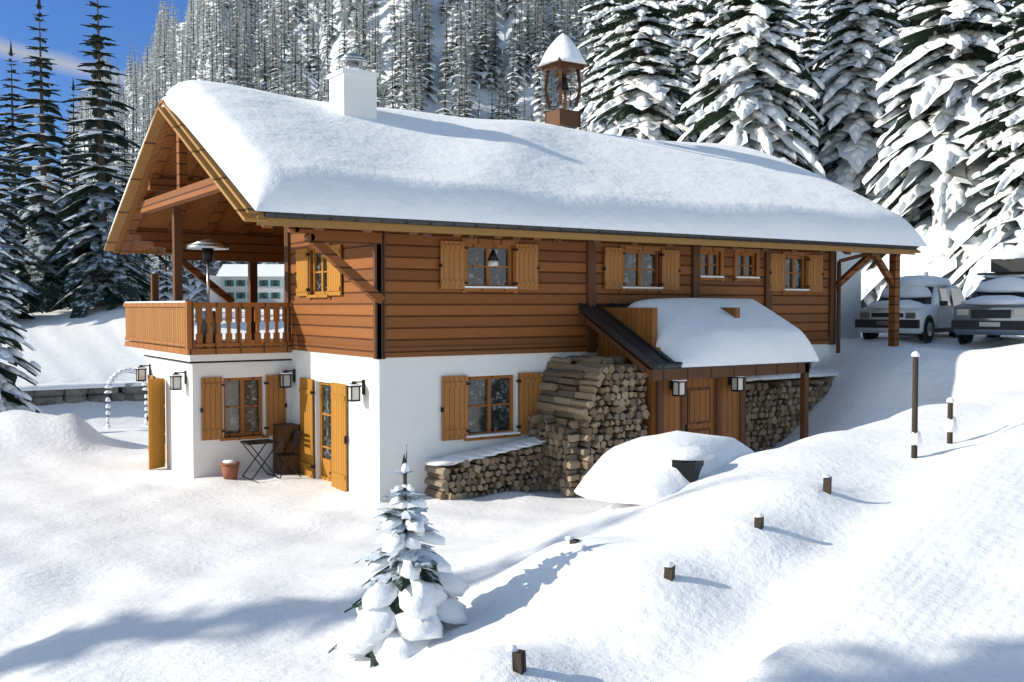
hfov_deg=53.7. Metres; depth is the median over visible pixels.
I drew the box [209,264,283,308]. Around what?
distant house
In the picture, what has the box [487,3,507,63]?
spruce tree
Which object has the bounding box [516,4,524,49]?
spruce tree
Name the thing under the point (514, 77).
spruce tree
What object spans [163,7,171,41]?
spruce tree
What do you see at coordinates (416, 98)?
spruce tree
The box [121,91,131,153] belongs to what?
spruce tree
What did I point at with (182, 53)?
spruce tree
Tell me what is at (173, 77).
spruce tree
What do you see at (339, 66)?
spruce tree
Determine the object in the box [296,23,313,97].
spruce tree
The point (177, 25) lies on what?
spruce tree
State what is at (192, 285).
spruce tree
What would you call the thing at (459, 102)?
spruce tree
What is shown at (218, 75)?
spruce tree
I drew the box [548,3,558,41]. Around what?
spruce tree
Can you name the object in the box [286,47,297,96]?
spruce tree
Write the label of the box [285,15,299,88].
spruce tree
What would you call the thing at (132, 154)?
spruce tree
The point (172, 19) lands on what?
spruce tree
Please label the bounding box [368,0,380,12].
spruce tree
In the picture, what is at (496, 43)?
spruce tree
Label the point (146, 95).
spruce tree
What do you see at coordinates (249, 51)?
spruce tree
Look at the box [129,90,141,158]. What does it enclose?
spruce tree
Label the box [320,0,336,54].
spruce tree
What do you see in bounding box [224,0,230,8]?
spruce tree
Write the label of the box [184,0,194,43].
spruce tree
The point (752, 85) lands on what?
spruce tree
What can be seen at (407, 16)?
spruce tree
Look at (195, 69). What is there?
spruce tree
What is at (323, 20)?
spruce tree
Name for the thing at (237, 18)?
spruce tree
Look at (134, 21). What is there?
sky
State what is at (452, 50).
spruce tree
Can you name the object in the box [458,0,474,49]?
spruce tree
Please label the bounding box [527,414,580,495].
woodpile end
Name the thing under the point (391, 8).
spruce tree
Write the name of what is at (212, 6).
spruce tree
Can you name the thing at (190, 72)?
spruce tree
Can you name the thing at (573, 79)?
spruce tree
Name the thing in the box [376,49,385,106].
spruce tree
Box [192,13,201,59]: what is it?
spruce tree
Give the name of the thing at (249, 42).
spruce tree
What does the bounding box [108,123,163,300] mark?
spruce tree
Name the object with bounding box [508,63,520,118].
spruce tree
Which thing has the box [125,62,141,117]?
spruce tree
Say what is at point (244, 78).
spruce tree
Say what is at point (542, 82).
spruce tree
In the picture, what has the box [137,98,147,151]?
spruce tree
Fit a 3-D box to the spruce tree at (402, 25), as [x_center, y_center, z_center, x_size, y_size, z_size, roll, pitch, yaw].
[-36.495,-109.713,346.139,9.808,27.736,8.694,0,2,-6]
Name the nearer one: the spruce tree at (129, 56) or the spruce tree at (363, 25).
the spruce tree at (363, 25)
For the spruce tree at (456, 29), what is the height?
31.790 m
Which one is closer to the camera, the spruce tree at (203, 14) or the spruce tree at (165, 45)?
the spruce tree at (165, 45)
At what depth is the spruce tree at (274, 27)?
395.22 m
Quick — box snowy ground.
[0,300,1023,681]
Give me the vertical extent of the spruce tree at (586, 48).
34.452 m
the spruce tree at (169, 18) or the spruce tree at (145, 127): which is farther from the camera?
the spruce tree at (169, 18)
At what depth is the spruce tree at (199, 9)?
590.43 m
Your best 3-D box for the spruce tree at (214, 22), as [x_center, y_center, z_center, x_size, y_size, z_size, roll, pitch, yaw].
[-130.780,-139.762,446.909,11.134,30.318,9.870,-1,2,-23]
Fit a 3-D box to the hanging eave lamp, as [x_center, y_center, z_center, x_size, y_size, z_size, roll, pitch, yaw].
[-0.345,-1.807,18.363,0.217,0.900,0.217,-1,2,-33]
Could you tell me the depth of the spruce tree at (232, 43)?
432.00 m
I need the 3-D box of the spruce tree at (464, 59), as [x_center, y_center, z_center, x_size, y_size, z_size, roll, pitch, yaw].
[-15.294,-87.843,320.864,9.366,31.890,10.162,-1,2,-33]
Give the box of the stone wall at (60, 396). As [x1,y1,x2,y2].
[7,383,147,406]
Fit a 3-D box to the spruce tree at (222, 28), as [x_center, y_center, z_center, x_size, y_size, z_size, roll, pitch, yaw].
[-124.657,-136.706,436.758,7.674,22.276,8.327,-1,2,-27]
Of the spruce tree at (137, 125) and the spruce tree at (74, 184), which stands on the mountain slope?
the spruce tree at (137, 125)
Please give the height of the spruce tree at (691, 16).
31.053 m
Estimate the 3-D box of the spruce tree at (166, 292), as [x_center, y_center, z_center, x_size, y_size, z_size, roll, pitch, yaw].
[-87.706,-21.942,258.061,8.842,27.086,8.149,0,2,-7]
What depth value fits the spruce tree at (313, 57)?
389.57 m
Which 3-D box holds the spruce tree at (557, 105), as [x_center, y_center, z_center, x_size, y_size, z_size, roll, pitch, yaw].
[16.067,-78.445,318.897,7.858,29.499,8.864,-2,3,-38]
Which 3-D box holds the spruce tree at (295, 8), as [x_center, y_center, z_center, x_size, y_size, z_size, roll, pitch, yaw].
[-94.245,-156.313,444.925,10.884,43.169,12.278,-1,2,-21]
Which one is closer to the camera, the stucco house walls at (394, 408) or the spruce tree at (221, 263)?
the stucco house walls at (394, 408)
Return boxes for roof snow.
[109,80,927,246]
[628,298,818,367]
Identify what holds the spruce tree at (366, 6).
on the mountain slope
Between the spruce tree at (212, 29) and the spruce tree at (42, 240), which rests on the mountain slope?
the spruce tree at (212, 29)
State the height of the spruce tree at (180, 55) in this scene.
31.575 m
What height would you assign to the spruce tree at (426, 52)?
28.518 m
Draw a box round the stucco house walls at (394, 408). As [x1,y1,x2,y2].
[144,251,861,501]
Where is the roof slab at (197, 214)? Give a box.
[114,119,283,251]
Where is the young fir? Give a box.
[328,455,457,667]
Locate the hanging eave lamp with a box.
[487,250,498,266]
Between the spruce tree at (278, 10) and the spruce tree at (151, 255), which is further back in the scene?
the spruce tree at (278, 10)
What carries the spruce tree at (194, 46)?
on the mountain slope
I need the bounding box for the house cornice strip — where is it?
[144,355,291,363]
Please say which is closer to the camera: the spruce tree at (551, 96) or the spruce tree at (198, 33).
the spruce tree at (551, 96)
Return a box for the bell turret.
[535,33,589,128]
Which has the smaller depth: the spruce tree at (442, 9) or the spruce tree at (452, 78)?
the spruce tree at (452, 78)
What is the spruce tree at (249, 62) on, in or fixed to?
on the mountain slope
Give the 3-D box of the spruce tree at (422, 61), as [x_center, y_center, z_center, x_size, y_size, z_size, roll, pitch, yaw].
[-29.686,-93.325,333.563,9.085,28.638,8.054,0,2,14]
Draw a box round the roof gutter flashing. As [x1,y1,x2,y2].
[163,94,917,249]
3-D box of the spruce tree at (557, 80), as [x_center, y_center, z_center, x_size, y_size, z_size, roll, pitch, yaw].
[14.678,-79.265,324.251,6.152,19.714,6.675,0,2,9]
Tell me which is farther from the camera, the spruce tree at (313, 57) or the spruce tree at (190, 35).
the spruce tree at (190, 35)
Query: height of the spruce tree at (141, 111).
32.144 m
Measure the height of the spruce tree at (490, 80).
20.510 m
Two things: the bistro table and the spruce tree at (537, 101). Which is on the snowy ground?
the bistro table
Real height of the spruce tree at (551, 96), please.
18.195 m
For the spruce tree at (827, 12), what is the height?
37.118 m
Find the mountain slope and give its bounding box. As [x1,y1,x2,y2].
[51,0,1014,308]
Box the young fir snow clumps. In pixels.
[335,438,468,665]
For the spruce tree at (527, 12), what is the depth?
364.40 m
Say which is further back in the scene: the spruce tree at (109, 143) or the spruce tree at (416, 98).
the spruce tree at (109, 143)
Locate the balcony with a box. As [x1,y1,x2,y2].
[123,301,291,354]
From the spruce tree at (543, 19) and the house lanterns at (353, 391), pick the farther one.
the spruce tree at (543, 19)
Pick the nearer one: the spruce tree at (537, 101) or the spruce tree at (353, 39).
the spruce tree at (537, 101)
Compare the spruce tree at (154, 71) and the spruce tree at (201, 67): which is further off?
the spruce tree at (154, 71)
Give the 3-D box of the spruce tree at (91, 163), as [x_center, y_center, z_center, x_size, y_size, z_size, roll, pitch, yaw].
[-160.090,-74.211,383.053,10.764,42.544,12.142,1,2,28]
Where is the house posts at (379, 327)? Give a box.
[150,207,868,358]
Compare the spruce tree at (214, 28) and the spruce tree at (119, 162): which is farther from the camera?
the spruce tree at (214, 28)
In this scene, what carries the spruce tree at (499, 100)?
on the mountain slope
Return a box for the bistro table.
[240,439,278,480]
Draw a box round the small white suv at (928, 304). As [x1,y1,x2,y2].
[855,275,964,342]
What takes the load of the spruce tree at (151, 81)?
on the mountain slope
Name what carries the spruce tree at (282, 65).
on the mountain slope
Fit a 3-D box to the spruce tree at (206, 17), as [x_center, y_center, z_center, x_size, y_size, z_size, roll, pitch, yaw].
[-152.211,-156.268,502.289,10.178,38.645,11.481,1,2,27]
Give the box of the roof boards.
[104,100,920,254]
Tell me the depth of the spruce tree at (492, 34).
357.88 m
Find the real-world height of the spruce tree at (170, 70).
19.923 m
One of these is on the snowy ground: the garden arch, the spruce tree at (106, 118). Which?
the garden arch
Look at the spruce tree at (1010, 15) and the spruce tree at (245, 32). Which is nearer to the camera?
the spruce tree at (1010, 15)
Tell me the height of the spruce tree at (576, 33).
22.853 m
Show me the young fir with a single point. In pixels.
(399, 581)
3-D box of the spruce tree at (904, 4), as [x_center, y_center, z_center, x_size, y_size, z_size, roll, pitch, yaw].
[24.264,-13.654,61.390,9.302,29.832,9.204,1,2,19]
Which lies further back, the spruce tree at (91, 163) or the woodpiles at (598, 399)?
the spruce tree at (91, 163)
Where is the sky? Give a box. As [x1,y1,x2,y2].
[0,0,194,198]
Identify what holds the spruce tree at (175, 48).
on the mountain slope
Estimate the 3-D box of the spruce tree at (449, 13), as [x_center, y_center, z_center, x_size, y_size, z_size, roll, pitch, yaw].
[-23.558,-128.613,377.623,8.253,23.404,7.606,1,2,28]
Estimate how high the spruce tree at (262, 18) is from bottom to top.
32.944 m
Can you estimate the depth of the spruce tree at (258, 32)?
473.76 m
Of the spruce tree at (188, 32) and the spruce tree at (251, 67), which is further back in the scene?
the spruce tree at (188, 32)
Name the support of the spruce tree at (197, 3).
on the mountain slope
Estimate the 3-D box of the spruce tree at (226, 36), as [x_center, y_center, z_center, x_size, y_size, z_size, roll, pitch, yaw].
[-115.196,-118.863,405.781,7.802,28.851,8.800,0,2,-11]
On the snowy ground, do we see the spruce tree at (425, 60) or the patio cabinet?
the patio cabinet
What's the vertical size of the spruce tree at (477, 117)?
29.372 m
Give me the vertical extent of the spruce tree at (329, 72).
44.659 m
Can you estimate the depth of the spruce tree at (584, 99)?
312.10 m
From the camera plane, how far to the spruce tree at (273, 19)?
444.36 m
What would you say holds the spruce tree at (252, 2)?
on the mountain slope
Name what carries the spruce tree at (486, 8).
on the mountain slope
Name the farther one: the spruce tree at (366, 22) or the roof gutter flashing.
the spruce tree at (366, 22)
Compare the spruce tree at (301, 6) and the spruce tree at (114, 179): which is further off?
the spruce tree at (301, 6)
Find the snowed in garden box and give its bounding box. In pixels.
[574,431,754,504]
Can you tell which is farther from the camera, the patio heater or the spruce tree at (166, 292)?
the spruce tree at (166, 292)
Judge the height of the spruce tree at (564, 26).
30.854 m
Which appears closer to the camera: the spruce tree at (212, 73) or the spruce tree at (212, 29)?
the spruce tree at (212, 73)
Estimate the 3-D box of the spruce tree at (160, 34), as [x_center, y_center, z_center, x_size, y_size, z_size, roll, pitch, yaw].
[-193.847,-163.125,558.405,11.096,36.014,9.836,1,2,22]
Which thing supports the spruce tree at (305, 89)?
on the mountain slope
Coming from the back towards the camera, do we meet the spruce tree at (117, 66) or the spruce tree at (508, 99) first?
the spruce tree at (117, 66)
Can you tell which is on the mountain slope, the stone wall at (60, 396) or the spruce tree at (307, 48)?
the spruce tree at (307, 48)
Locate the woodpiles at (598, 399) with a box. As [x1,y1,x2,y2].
[424,354,833,499]
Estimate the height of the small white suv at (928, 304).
1.855 m
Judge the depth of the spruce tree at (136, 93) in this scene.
502.10 m
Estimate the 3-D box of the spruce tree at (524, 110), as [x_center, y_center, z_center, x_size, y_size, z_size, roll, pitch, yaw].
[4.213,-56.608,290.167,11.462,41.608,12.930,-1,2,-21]
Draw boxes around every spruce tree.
[0,42,37,282]
[0,80,48,329]
[0,199,42,412]
[4,0,86,312]
[42,0,169,317]
[56,80,93,259]
[68,109,82,188]
[79,92,85,143]
[86,91,96,179]
[95,66,116,165]
[103,61,116,119]
[103,80,116,182]
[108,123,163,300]
[111,89,121,151]
[111,107,126,190]
[111,136,121,219]
[112,109,128,183]
[114,56,121,97]
[115,77,123,131]
[115,82,123,114]
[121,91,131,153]
[124,41,134,98]
[124,58,134,105]
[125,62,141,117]
[126,80,142,168]
[126,107,139,173]
[127,46,141,116]
[127,54,134,100]
[127,84,131,115]
[128,71,141,127]
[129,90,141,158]
[130,66,140,116]
[135,82,147,129]
[137,74,147,127]
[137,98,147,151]
[137,122,143,156]
[138,57,146,95]
[138,60,151,135]
[139,109,144,146]
[139,110,149,145]
[140,71,153,135]
[141,42,151,83]
[144,63,158,131]
[146,254,156,258]
[147,68,157,123]
[148,62,154,99]
[148,257,172,300]
[150,18,163,65]
[150,47,161,100]
[150,61,162,120]
[151,62,165,119]
[152,28,160,80]
[152,258,164,277]
[154,16,171,88]
[154,20,163,73]
[154,33,161,81]
[154,254,172,300]
[157,60,169,98]
[158,255,184,300]
[160,69,168,99]
[161,20,169,65]
[161,58,170,89]
[162,8,170,35]
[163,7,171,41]
[165,18,169,49]
[166,1,173,39]
[166,34,175,77]
[166,45,177,91]
[166,51,173,87]
[166,266,194,300]
[167,23,179,74]
[167,40,175,88]
[169,1,176,33]
[169,18,178,67]
[172,30,179,68]
[172,43,179,76]
[174,9,179,33]
[174,31,186,85]
[176,12,181,50]
[178,28,185,60]
[179,13,186,52]
[182,39,189,80]
[182,260,205,301]
[183,260,215,300]
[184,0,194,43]
[184,17,192,50]
[184,261,215,300]
[185,10,194,45]
[185,50,193,80]
[187,0,200,68]
[187,50,193,79]
[191,43,201,79]
[192,0,200,29]
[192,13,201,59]
[194,1,201,42]
[195,14,200,52]
[196,12,208,73]
[197,44,204,80]
[198,1,210,64]
[199,2,213,50]
[200,1,205,42]
[201,50,208,80]
[203,0,221,58]
[203,12,214,62]
[203,35,212,80]
[204,30,209,61]
[206,2,215,51]
[206,23,220,77]
[206,261,236,292]
[207,0,215,28]
[207,47,219,81]
[209,21,222,81]
[210,0,223,18]
[214,1,225,61]
[216,31,229,82]
[217,0,229,49]
[218,37,225,82]
[221,0,239,85]
[221,21,234,79]
[223,0,229,38]
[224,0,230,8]
[225,13,246,83]
[226,0,238,19]
[227,2,238,49]
[227,13,237,61]
[228,0,244,28]
[228,6,239,61]
[232,0,243,46]
[233,0,253,23]
[235,1,242,36]
[235,7,254,70]
[237,0,253,59]
[237,1,254,73]
[238,0,254,49]
[238,19,253,87]
[238,36,248,84]
[238,61,250,86]
[239,2,256,66]
[239,48,254,88]
[246,23,256,75]
[246,45,255,86]
[247,2,257,54]
[248,0,256,15]
[248,61,254,87]
[249,3,258,36]
[252,17,263,80]
[252,37,260,88]
[254,12,263,63]
[255,15,269,91]
[255,34,271,90]
[256,2,265,36]
[256,15,260,45]
[257,21,273,90]
[259,0,271,32]
[265,3,280,85]
[266,0,279,41]
[266,4,273,58]
[266,19,285,92]
[267,0,282,71]
[267,2,286,30]
[267,57,276,92]
[272,31,289,95]
[272,49,282,93]
[273,0,287,48]
[273,30,284,88]
[276,6,289,77]
[278,1,292,33]
[279,0,295,49]
[285,10,299,69]
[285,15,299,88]
[285,40,293,91]
[286,23,304,97]
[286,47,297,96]
[287,0,304,25]
[294,17,302,63]
[296,0,309,23]
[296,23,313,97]
[299,0,317,43]
[301,60,312,97]
[302,19,312,70]
[302,69,311,98]
[305,4,321,78]
[307,11,317,54]
[310,26,322,100]
[313,0,326,28]
[314,0,320,14]
[315,0,331,28]
[317,1,330,20]
[317,25,334,96]
[317,66,325,100]
[318,45,327,100]
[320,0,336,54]
[323,0,338,41]
[323,48,331,101]
[333,3,351,61]
[334,0,344,24]
[335,40,342,69]
[338,0,353,29]
[339,0,370,25]
[346,1,362,47]
[347,0,361,38]
[350,1,365,66]
[352,0,372,69]
[352,18,365,69]
[358,0,373,69]
[359,0,370,15]
[359,1,370,49]
[364,23,373,70]
[367,0,387,106]
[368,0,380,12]
[368,6,379,68]
[371,5,383,53]
[376,35,388,96]
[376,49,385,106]
[382,0,401,42]
[382,9,402,95]
[383,0,408,100]
[385,43,399,108]
[390,73,402,108]
[392,1,416,56]
[395,16,413,109]
[396,0,417,65]
[396,26,412,105]
[396,56,412,109]
[403,0,423,48]
[404,2,424,39]
[405,0,420,63]
[406,50,422,111]
[407,33,425,96]
[410,8,433,92]
[411,70,424,111]
[412,69,423,111]
[413,48,427,112]
[414,3,427,72]
[416,19,433,99]
[417,0,436,35]
[419,2,432,50]
[420,0,441,103]
[420,2,433,67]
[436,40,455,115]
[437,1,455,88]
[438,0,446,15]
[440,0,455,22]
[443,3,470,108]
[446,6,457,86]
[447,0,466,34]
[447,0,475,88]
[448,2,463,67]
[449,13,477,110]
[452,47,473,117]
[454,80,464,116]
[454,81,463,113]
[456,47,477,117]
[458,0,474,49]
[458,70,470,117]
[466,0,488,64]
[466,2,485,80]
[468,27,482,86]
[471,0,496,83]
[472,0,492,87]
[475,83,483,118]
[476,0,492,19]
[477,0,493,49]
[482,35,496,92]
[485,75,497,118]
[486,0,498,14]
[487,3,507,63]
[487,7,498,45]
[487,19,507,86]
[488,9,503,90]
[489,5,506,84]
[490,0,500,10]
[492,69,506,119]
[493,49,513,119]
[497,84,507,118]
[498,0,513,18]
[498,84,508,119]
[500,83,511,119]
[501,20,522,103]
[503,2,522,56]
[504,0,522,14]
[506,88,515,119]
[508,3,529,87]
[508,11,527,86]
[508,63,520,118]
[508,81,521,119]
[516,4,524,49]
[518,72,530,120]
[520,0,533,71]
[521,0,536,77]
[521,2,536,81]
[522,0,536,30]
[525,0,552,79]
[526,20,550,121]
[529,0,544,87]
[531,0,550,45]
[532,0,549,50]
[536,0,550,57]
[536,78,555,122]
[537,77,554,119]
[538,6,545,50]
[541,77,556,121]
[547,0,562,25]
[547,78,556,110]
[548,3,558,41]
[549,0,560,43]
[552,0,573,41]
[552,0,575,87]
[553,77,562,105]
[555,93,567,108]
[563,0,575,36]
[563,0,575,45]
[566,33,579,109]
[568,23,586,98]
[571,0,628,133]
[572,0,583,37]
[572,6,582,46]
[576,0,588,40]
[576,0,592,20]
[579,0,592,16]
[579,3,594,86]
[581,59,587,126]
[583,28,593,97]
[584,5,595,78]
[585,0,698,141]
[659,0,676,73]
[666,0,723,142]
[677,0,825,177]
[771,3,794,121]
[787,0,828,142]
[793,0,910,307]
[814,3,834,71]
[861,0,1020,300]
[883,0,932,138]
[949,0,1023,298]
[994,0,1021,36]
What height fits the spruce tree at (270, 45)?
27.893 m
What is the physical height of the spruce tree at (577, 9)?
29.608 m
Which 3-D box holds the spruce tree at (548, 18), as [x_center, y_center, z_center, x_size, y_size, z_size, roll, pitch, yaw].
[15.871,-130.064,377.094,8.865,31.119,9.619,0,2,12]
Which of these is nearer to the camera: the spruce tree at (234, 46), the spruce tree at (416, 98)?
the spruce tree at (416, 98)
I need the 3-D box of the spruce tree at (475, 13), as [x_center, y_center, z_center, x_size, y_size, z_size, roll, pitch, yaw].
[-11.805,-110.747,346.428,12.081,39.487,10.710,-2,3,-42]
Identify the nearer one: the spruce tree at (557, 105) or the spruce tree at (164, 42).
the spruce tree at (557, 105)
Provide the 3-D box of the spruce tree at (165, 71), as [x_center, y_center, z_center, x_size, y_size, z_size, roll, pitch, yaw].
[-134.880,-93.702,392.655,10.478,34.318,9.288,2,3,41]
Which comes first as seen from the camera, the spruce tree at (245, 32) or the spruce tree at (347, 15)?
the spruce tree at (347, 15)
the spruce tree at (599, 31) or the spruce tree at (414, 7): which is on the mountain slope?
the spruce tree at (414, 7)
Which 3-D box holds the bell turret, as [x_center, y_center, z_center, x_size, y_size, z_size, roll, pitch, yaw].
[1.258,-6.451,25.023,1.213,2.320,1.213,-1,2,-18]
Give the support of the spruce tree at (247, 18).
on the mountain slope
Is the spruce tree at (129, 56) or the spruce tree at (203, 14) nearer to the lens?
the spruce tree at (203, 14)
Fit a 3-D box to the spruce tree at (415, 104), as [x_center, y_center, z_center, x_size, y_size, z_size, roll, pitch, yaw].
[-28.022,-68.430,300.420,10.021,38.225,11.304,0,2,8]
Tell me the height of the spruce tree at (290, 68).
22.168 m
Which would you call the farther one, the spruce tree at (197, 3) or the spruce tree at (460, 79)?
the spruce tree at (197, 3)
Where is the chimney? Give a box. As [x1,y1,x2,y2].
[327,53,378,118]
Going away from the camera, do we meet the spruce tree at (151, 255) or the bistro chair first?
the bistro chair
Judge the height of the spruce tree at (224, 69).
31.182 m
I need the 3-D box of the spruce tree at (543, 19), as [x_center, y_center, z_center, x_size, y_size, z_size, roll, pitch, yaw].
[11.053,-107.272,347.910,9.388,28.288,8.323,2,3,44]
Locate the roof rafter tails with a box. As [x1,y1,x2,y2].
[418,232,900,256]
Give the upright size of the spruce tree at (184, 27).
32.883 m
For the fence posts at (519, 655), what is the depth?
11.31 m
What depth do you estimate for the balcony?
20.77 m
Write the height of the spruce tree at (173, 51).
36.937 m
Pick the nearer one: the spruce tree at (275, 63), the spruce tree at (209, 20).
the spruce tree at (275, 63)
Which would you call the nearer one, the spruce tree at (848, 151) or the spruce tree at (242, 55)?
the spruce tree at (848, 151)
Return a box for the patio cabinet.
[273,423,299,474]
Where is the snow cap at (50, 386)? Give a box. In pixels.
[16,380,147,390]
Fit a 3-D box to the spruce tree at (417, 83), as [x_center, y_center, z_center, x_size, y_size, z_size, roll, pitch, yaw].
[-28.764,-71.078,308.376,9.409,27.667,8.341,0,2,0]
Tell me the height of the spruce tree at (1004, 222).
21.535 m
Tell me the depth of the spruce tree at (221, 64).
392.79 m
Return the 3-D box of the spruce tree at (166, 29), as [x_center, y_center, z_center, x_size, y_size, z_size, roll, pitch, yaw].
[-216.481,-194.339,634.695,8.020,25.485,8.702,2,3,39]
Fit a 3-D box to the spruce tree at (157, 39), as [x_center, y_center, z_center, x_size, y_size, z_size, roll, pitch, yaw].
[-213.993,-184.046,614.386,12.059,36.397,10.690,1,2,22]
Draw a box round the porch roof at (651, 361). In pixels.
[578,303,810,439]
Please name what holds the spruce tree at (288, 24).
on the mountain slope
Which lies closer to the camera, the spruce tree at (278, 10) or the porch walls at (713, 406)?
the porch walls at (713, 406)
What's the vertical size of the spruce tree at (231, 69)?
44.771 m
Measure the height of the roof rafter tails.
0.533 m
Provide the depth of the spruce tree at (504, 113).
310.06 m
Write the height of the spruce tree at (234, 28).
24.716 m
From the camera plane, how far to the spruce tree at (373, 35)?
357.29 m
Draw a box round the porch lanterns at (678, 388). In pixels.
[670,376,744,396]
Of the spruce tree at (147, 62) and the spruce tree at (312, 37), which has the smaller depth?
the spruce tree at (312, 37)
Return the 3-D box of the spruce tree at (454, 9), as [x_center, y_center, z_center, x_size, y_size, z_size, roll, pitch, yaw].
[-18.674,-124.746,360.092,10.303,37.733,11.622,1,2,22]
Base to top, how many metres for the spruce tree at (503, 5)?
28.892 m
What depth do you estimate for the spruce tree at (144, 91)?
448.05 m
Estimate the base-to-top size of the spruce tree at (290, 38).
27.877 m
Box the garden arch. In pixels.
[104,367,147,427]
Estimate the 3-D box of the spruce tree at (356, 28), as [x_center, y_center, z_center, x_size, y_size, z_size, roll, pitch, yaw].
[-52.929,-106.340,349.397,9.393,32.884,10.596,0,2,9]
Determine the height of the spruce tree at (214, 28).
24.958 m
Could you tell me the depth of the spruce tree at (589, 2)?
366.29 m
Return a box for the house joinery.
[147,238,823,491]
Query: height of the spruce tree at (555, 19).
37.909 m
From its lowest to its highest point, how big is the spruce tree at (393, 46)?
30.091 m
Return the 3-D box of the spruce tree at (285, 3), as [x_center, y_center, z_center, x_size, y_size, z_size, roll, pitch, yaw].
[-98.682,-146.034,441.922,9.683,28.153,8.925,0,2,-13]
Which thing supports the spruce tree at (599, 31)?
on the snowy ground
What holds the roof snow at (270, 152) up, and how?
on the roof boards
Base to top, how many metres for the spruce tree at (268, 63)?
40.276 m
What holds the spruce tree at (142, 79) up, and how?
on the mountain slope
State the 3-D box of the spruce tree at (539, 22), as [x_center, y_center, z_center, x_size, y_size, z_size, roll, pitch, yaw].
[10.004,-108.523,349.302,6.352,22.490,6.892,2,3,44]
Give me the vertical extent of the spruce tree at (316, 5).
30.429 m
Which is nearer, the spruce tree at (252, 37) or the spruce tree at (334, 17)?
the spruce tree at (334, 17)
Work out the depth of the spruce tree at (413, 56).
326.31 m
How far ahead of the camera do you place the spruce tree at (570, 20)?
344.68 m
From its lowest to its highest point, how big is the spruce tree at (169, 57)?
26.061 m
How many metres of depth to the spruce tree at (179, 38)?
630.21 m
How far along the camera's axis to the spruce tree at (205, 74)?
394.22 m
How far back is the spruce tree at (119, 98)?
582.96 m
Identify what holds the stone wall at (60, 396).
on the snowy ground
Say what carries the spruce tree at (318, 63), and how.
on the mountain slope
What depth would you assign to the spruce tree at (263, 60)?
388.11 m
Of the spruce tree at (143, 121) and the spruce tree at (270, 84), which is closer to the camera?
the spruce tree at (270, 84)
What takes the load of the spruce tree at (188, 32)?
on the mountain slope
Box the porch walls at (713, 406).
[597,307,745,444]
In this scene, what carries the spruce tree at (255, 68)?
on the mountain slope
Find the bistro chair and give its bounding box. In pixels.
[273,429,301,478]
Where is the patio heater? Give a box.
[186,239,228,347]
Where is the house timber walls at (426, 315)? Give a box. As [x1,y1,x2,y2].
[120,125,899,357]
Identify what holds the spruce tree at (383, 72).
on the mountain slope
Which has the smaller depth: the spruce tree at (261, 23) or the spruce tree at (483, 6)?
the spruce tree at (483, 6)
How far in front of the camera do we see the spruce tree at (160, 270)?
258.43 m
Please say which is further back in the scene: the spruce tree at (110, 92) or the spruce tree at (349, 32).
the spruce tree at (110, 92)
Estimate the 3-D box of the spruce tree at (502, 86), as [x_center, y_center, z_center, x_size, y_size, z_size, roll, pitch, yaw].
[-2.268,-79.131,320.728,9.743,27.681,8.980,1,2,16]
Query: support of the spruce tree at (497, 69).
on the mountain slope
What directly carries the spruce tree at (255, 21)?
on the mountain slope
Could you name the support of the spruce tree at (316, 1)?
on the mountain slope
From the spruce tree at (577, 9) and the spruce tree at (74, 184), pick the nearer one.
the spruce tree at (74, 184)
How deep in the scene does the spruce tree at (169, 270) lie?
259.14 m
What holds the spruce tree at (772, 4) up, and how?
on the snowy ground
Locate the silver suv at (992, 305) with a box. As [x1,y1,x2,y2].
[951,252,1023,344]
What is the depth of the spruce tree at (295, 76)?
355.00 m
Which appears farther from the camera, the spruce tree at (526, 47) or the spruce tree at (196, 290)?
the spruce tree at (526, 47)
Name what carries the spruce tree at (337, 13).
on the mountain slope
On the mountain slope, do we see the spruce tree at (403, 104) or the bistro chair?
the spruce tree at (403, 104)
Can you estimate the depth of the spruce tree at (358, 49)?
340.24 m
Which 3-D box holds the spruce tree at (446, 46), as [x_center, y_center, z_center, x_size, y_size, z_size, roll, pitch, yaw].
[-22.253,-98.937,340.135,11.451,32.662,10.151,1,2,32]
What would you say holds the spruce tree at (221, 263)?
on the mountain slope
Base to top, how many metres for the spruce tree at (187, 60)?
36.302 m
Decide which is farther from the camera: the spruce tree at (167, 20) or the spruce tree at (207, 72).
the spruce tree at (167, 20)
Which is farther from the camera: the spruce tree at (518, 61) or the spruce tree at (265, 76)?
the spruce tree at (265, 76)
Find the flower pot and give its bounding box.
[220,460,239,479]
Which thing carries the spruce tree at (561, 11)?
on the mountain slope
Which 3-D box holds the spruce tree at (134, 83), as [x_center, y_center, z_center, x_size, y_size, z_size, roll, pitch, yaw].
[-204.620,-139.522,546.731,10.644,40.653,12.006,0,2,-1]
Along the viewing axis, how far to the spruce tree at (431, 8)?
371.50 m
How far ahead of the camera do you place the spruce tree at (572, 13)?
351.71 m
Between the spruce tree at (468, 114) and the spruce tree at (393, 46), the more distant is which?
the spruce tree at (393, 46)
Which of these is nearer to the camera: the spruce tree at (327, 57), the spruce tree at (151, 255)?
the spruce tree at (151, 255)
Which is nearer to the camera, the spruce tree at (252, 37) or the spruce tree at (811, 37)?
the spruce tree at (811, 37)
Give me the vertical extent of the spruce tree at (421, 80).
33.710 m
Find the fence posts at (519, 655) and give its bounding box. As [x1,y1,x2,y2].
[505,351,957,674]
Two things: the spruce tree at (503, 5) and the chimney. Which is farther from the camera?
the spruce tree at (503, 5)
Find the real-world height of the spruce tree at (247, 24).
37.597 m
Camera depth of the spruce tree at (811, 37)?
59.16 m
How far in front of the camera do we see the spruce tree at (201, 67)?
463.29 m
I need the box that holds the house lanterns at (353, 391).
[135,364,364,401]
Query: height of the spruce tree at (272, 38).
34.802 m
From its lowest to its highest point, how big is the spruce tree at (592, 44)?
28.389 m
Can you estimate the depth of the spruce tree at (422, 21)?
353.56 m

